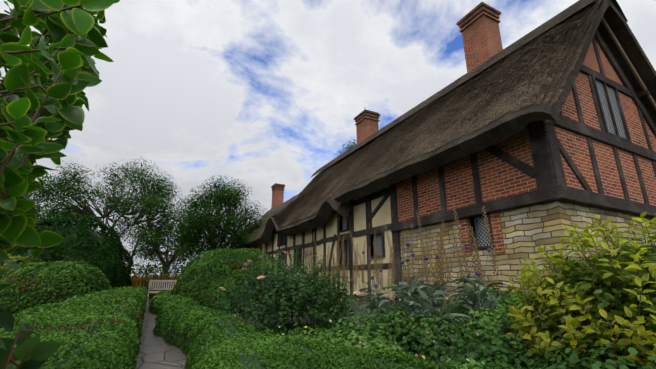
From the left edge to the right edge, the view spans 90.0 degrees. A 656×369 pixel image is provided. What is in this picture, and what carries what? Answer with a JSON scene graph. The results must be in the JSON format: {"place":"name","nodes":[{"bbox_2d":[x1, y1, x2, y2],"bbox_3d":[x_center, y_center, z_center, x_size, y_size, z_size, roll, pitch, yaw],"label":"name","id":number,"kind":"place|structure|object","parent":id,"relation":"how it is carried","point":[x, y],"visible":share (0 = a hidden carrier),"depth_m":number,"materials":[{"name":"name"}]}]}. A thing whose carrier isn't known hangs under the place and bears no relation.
{"place":"outdoors","nodes":[
{"label":"outdoors","id":0,"kind":"place"},
{"bbox_2d":[135,299,186,368],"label":"garden path","id":1,"kind":"structure","parent":0,"point":[153,353],"depth_m":4.62,"materials":[{"name":"grey stone"}]},
{"bbox_2d":[0,286,147,368],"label":"hedge","id":2,"kind":"object","parent":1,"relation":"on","point":[128,316],"depth_m":2.53,"materials":[{"name":"green plant"}]},
{"bbox_2d":[147,280,176,300],"bbox_3d":[-7.899,5.155,16.008,1.560,0.952,0.645,8,-18,-26],"label":"garden bench","id":3,"kind":"object","parent":1,"relation":"on","point":[158,281],"visible":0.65,"depth_m":16.14,"materials":[{"name":"grey wood"}]},
{"bbox_2d":[148,290,300,368],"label":"hedge","id":4,"kind":"object","parent":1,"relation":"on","point":[218,355],"depth_m":3.77,"materials":[{"name":"green plant"}]},
{"bbox_2d":[0,0,655,278],"label":"sky","id":5,"kind":"structure","parent":0,"point":[261,94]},
{"bbox_2d":[228,300,632,368],"bbox_3d":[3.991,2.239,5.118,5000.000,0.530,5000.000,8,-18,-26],"label":"ground","id":6,"kind":"structure","parent":0,"point":[418,356],"depth_m":4.03,"materials":[{"name":"soil"}]},
{"bbox_2d":[0,251,42,279],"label":"lime shrub","id":7,"kind":"object","parent":6,"relation":"on","point":[26,260],"depth_m":10.53,"materials":[{"name":"green plant"}]},
{"bbox_2d":[0,311,62,368],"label":"shrub","id":8,"kind":"object","parent":6,"relation":"on","point":[40,354],"depth_m":0.83,"materials":[{"name":"green plant"}]},
{"bbox_2d":[32,191,59,217],"bbox_3d":[-33.758,3.794,30.947,13.672,11.817,13.839,8,-18,-26],"label":"tree","id":9,"kind":"object","parent":6,"relation":"on","point":[44,203],"visible":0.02,"depth_m":34.01,"materials":[{"name":"green plant"}]},
{"bbox_2d":[0,260,111,313],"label":"topiary dome","id":10,"kind":"structure","parent":6,"relation":"on","point":[69,265],"depth_m":8.86,"materials":[{"name":"green plant"}]},
{"bbox_2d":[0,0,119,291],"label":"tree","id":11,"kind":"object","parent":6,"relation":"on","point":[85,39],"depth_m":0.56,"materials":[{"name":"green plant"}]},
{"bbox_2d":[5,210,133,287],"bbox_3d":[-10.755,3.041,13.361,5.234,3.730,5.424,8,-18,-26],"label":"yew","id":12,"kind":"object","parent":6,"relation":"on","point":[45,221],"depth_m":12.49,"materials":[{"name":"green plant"}]},
{"bbox_2d":[28,156,198,270],"bbox_3d":[-11.095,2.136,16.895,8.232,7.324,6.735,8,-18,-26],"label":"ornamental tree","id":13,"kind":"object","parent":6,"relation":"on","point":[156,202],"depth_m":16.28,"materials":[{"name":"green plant"}]},
{"bbox_2d":[131,273,176,298],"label":"rust perennials","id":14,"kind":"object","parent":6,"relation":"on","point":[136,280],"visible":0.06,"depth_m":17.18,"materials":[{"name":"brown plant"}]},
{"bbox_2d":[130,275,178,298],"bbox_3d":[-11.124,5.859,19.376,11.993,1.459,6.826,8,-18,-26],"label":"wooden fence","id":15,"kind":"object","parent":6,"relation":"on","point":[156,278],"depth_m":17.46,"materials":[{"name":"brown wood"}]},
{"bbox_2d":[125,262,184,276],"bbox_3d":[-28.349,8.160,29.812,46.585,2.960,6.582,9,-18,-29],"label":"shrub belt","id":16,"kind":"object","parent":6,"relation":"on","point":[170,272],"visible":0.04,"depth_m":34.92,"materials":[{"name":"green plant"}]},
{"bbox_2d":[129,265,189,278],"bbox_3d":[-21.989,5.814,20.464,28.830,2.257,4.772,8,-18,-26],"label":"shrub belt","id":17,"kind":"object","parent":6,"relation":"on","point":[152,269],"visible":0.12,"depth_m":25.29,"materials":[{"name":"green plant"}]},
{"bbox_2d":[122,221,202,276],"bbox_3d":[-12.675,5.548,26.621,6.934,6.081,6.439,8,-18,-26],"label":"tree","id":18,"kind":"object","parent":6,"relation":"on","point":[146,245],"depth_m":26.03,"materials":[{"name":"green plant"}]},
{"bbox_2d":[163,175,268,260],"bbox_3d":[-7.499,3.341,22.933,7.399,8.278,7.621,8,-18,-26],"label":"tall tree","id":19,"kind":"object","parent":6,"relation":"on","point":[231,196],"depth_m":21.88,"materials":[{"name":"green plant"}]},
{"bbox_2d":[170,247,280,312],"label":"topiary dome","id":20,"kind":"structure","parent":6,"relation":"on","point":[197,262],"depth_m":10.10,"materials":[{"name":"green plant"}]},
{"bbox_2d":[261,243,293,288],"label":"seed stalks","id":21,"kind":"object","parent":6,"relation":"on","point":[290,263],"visible":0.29,"depth_m":8.67,"materials":[{"name":"green plant"}]},
{"bbox_2d":[209,250,366,334],"bbox_3d":[-0.655,1.868,5.703,2.620,1.493,2.616,8,-18,-26],"label":"rose bush","id":22,"kind":"object","parent":6,"relation":"on","point":[316,316],"depth_m":5.17,"materials":[{"name":"green plant"}]},
{"bbox_2d":[219,264,352,322],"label":"rose bush leaves","id":23,"kind":"object","parent":22,"relation":"attached to","point":[275,315],"visible":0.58,"depth_m":5.19,"materials":[{"name":"green plant"}]},
{"bbox_2d":[219,251,359,294],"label":"pink roses","id":24,"kind":"object","parent":22,"relation":"attached to","point":[307,253],"visible":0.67,"depth_m":5.70,"materials":[{"name":"pink plant"}]},
{"bbox_2d":[332,139,356,159],"bbox_3d":[2.518,2.655,30.612,5.217,13.931,5.246,8,-18,-26],"label":"tree","id":25,"kind":"object","parent":6,"relation":"on","point":[349,147],"visible":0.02,"depth_m":30.84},
{"bbox_2d":[192,332,569,368],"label":"hedge","id":26,"kind":"object","parent":6,"relation":"on","point":[324,350],"depth_m":2.24,"materials":[{"name":"green plant"}]},
{"bbox_2d":[315,201,501,314],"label":"flowering plants","id":27,"kind":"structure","parent":6,"relation":"on","point":[439,268],"depth_m":6.75,"materials":[{"name":"brown"}]},
{"bbox_2d":[345,272,516,343],"bbox_3d":[1.436,1.761,4.775,2.591,0.968,1.985,8,-18,-26],"label":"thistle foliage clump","id":28,"kind":"object","parent":6,"relation":"on","point":[484,299],"visible":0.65,"depth_m":4.49,"materials":[{"name":"green plant"}]},
{"bbox_2d":[358,248,509,321],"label":"globe thistles","id":29,"kind":"object","parent":6,"relation":"on","point":[435,302],"depth_m":5.19,"materials":[{"name":"green plant"}]},
{"bbox_2d":[362,243,490,287],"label":"purple flowers","id":30,"kind":"object","parent":29,"relation":"attached to","point":[477,273],"visible":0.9,"depth_m":5.41,"materials":[{"name":"purple plant"}]},
{"bbox_2d":[248,29,655,304],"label":"timber framing","id":31,"kind":"object","parent":6,"relation":"on","point":[546,171],"visible":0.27,"depth_m":7.18,"materials":[{"name":"black wood"}]},
{"bbox_2d":[229,194,298,248],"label":"thatch roof","id":32,"kind":"structure","parent":31,"relation":"on","point":[256,242],"depth_m":22.64,"materials":[{"name":"brown wicker"}]},
{"bbox_2d":[271,183,285,208],"bbox_3d":[-4.548,1.229,29.650,1.000,2.428,1.100,8,-18,-26],"label":"chimney","id":33,"kind":"object","parent":32,"relation":"on","point":[278,194],"visible":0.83,"depth_m":29.37,"materials":[{"name":"brick"}]},
{"bbox_2d":[311,0,627,176],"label":"roof ridge","id":34,"kind":"structure","parent":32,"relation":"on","point":[554,20],"depth_m":10.44,"materials":[{"name":"brown wicker"}]},
{"bbox_2d":[354,109,380,147],"bbox_3d":[2.094,-2.693,17.366,1.000,2.178,1.100,8,-18,-26],"label":"chimney","id":35,"kind":"object","parent":34,"relation":"on","point":[366,121],"visible":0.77,"depth_m":17.13,"materials":[{"name":"brick"}]},
{"bbox_2d":[277,232,285,246],"bbox_3d":[-2.489,2.804,17.868,0.162,1.070,1.120,8,-18,-26],"label":"front window","id":36,"kind":"structure","parent":31,"relation":"attached to","point":[282,240],"depth_m":17.82,"materials":[{"name":"black glass"}]},
{"bbox_2d":[278,251,284,269],"bbox_3d":[-2.408,4.029,17.355,0.162,0.970,0.870,8,-18,-26],"label":"front window","id":37,"kind":"structure","parent":31,"relation":"attached to","point":[283,257],"depth_m":17.38,"materials":[{"name":"grey glass"}]},
{"bbox_2d":[294,247,301,266],"bbox_3d":[-1.375,3.446,15.471,0.162,0.890,0.820,8,-18,-26],"label":"front window","id":38,"kind":"structure","parent":31,"relation":"attached to","point":[299,256],"depth_m":15.43,"materials":[{"name":"black glass"}]},
{"bbox_2d":[304,247,312,276],"bbox_3d":[-0.825,3.727,14.310,0.070,1.990,0.950,8,-18,-26],"label":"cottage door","id":39,"kind":"structure","parent":31,"relation":"in","point":[309,259],"depth_m":14.34,"materials":[{"name":"brown wood"}]},
{"bbox_2d":[226,185,394,297],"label":"plaster wall","id":40,"kind":"structure","parent":31,"relation":"attached to","point":[382,216],"depth_m":11.14,"materials":[{"name":"beige paint"}]},
{"bbox_2d":[261,124,397,241],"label":"thatch roof","id":41,"kind":"structure","parent":31,"relation":"on","point":[328,207],"depth_m":13.63,"materials":[{"name":"brown wicker"}]},
{"bbox_2d":[338,213,348,232],"bbox_3d":[0.609,1.314,12.144,0.162,0.870,0.670,8,-18,-26],"label":"front window","id":42,"kind":"structure","parent":31,"relation":"attached to","point":[345,223],"depth_m":12.25,"materials":[{"name":"grey glass"}]},
{"bbox_2d":[338,237,349,265],"bbox_3d":[0.621,2.433,11.800,0.162,0.970,0.820,8,-18,-26],"label":"front window","id":43,"kind":"structure","parent":31,"relation":"attached to","point":[346,246],"depth_m":11.79,"materials":[{"name":"grey glass"}]},
{"bbox_2d":[368,230,384,257],"bbox_3d":[1.537,1.863,10.143,0.162,0.790,0.770,8,-18,-26],"label":"front window","id":44,"kind":"structure","parent":31,"relation":"attached to","point":[380,239],"depth_m":10.23,"materials":[{"name":"grey glass"}]},
{"bbox_2d":[456,2,502,72],"bbox_3d":[5.389,-4.719,11.404,0.980,2.778,1.100,8,-18,-26],"label":"chimney","id":45,"kind":"object","parent":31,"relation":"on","point":[478,25],"visible":0.75,"depth_m":11.21,"materials":[{"name":"brick"}]},
{"bbox_2d":[460,212,504,255],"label":"brick window jambs","id":46,"kind":"structure","parent":31,"relation":"attached to","point":[497,233],"depth_m":6.70,"materials":[{"name":"red brick"}]},
{"bbox_2d":[334,0,655,203],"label":"thatch roof","id":47,"kind":"structure","parent":31,"relation":"on","point":[505,126],"depth_m":7.62,"materials":[{"name":"brown wicker"}]},
{"bbox_2d":[256,0,603,237],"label":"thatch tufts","id":48,"kind":"object","parent":47,"relation":"on","point":[348,169],"visible":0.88,"depth_m":9.19,"materials":[{"name":"brown wicker"}]},
{"bbox_2d":[543,17,655,123],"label":"barge boards","id":49,"kind":"object","parent":31,"relation":"attached to","point":[623,53],"visible":0.3,"depth_m":8.38,"materials":[{"name":"brown wood"}]},
{"bbox_2d":[591,74,631,142],"bbox_3d":[6.594,-1.754,7.644,1.120,1.520,0.062,8,-18,-26],"label":"gable window","id":50,"kind":"structure","parent":31,"relation":"attached to","point":[611,110],"depth_m":7.69,"materials":[{"name":"grey glass"}]},
{"bbox_2d":[253,287,655,368],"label":"bed ground cover","id":51,"kind":"object","parent":6,"relation":"on","point":[348,334],"visible":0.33,"depth_m":3.65,"materials":[{"name":"green plant"}]},
{"bbox_2d":[305,295,471,358],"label":"yellow flowers","id":52,"kind":"object","parent":51,"relation":"on","point":[407,326],"visible":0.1,"depth_m":3.87,"materials":[{"name":"yellow plant"}]},
{"bbox_2d":[400,201,655,306],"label":"stone wall","id":53,"kind":"structure","parent":6,"relation":"on","point":[527,231],"depth_m":6.39,"materials":[{"name":"beige stone"}]},
{"bbox_2d":[467,213,494,249],"bbox_3d":[3.305,0.984,7.031,0.162,0.780,0.560,8,-18,-26],"label":"plinth window","id":54,"kind":"structure","parent":53,"relation":"in","point":[480,232],"depth_m":7.12,"materials":[{"name":"glass"}]},
{"bbox_2d":[396,41,655,221],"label":"brick wall","id":55,"kind":"structure","parent":53,"relation":"on","point":[499,178],"depth_m":7.22,"materials":[{"name":"red brick"}]},
{"bbox_2d":[506,212,655,368],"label":"golden shrub","id":56,"kind":"object","parent":6,"relation":"on","point":[572,323],"depth_m":2.70,"materials":[{"name":"plant"}]},
{"bbox_2d":[524,243,655,365],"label":"golden shrub leaves","id":57,"kind":"object","parent":56,"relation":"attached to","point":[585,289],"visible":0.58,"depth_m":2.65,"materials":[{"name":"green plant"}]},
{"bbox_2d":[627,244,655,258],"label":"gable climber leaves","id":58,"kind":"object","parent":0,"point":[651,249],"visible":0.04,"depth_m":5.51,"materials":[{"name":"green plant"}]}
]}

